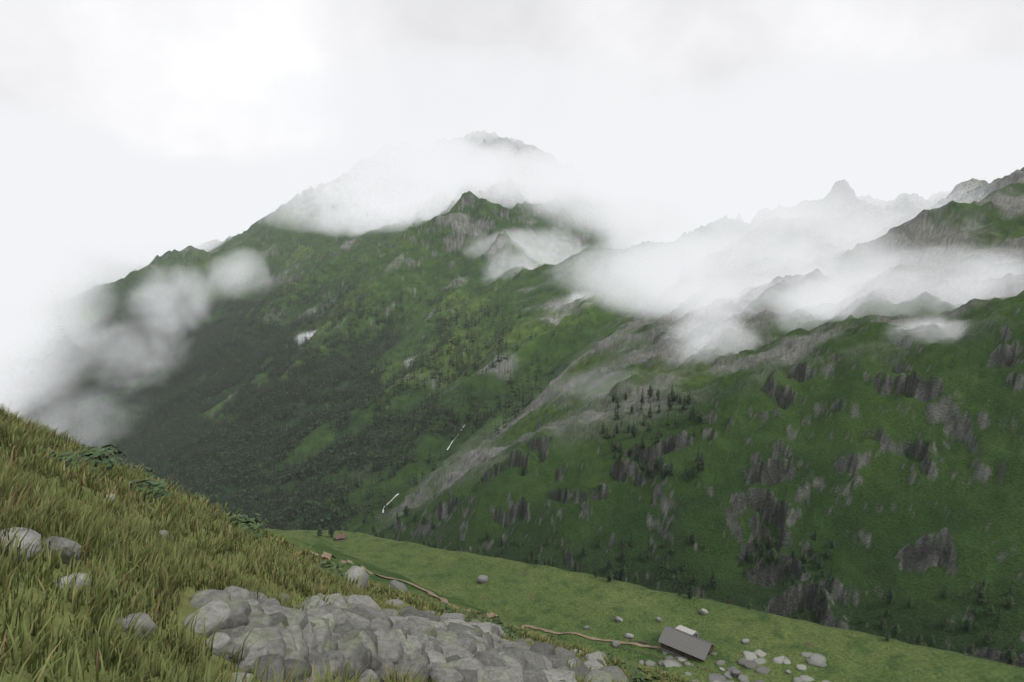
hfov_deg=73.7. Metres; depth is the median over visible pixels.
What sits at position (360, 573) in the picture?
boulders
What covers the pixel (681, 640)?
alm hut
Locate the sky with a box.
[0,0,1023,317]
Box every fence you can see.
[618,644,663,659]
[664,658,712,672]
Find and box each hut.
[334,531,346,540]
[658,625,715,661]
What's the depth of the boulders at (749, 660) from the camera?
207.89 m
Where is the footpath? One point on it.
(329, 555)
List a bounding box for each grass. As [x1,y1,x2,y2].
[0,402,665,681]
[0,445,508,681]
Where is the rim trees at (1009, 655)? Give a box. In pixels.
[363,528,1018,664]
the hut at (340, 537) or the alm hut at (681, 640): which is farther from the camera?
the hut at (340, 537)
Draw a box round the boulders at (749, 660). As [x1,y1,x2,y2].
[639,649,829,681]
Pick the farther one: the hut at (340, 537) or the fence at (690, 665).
the hut at (340, 537)
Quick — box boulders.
[0,494,790,676]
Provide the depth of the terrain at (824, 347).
555.26 m
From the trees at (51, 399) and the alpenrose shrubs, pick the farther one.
the trees at (51, 399)
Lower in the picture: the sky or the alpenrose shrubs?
the alpenrose shrubs
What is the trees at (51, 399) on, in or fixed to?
on the terrain at (824, 347)
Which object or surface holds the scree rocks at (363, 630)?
on the terrain at (824, 347)
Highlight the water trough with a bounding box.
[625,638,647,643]
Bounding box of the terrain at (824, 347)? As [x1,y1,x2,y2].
[0,93,1023,681]
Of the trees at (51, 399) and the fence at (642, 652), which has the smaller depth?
the fence at (642, 652)
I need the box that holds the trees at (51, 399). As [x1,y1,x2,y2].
[0,267,588,531]
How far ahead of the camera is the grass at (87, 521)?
3.93 m
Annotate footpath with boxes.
[311,551,660,648]
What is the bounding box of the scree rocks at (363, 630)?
[183,585,628,681]
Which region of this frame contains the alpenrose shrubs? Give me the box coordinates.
[43,444,689,681]
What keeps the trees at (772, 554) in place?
on the terrain at (824, 347)
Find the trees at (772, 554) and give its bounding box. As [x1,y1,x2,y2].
[315,382,1015,652]

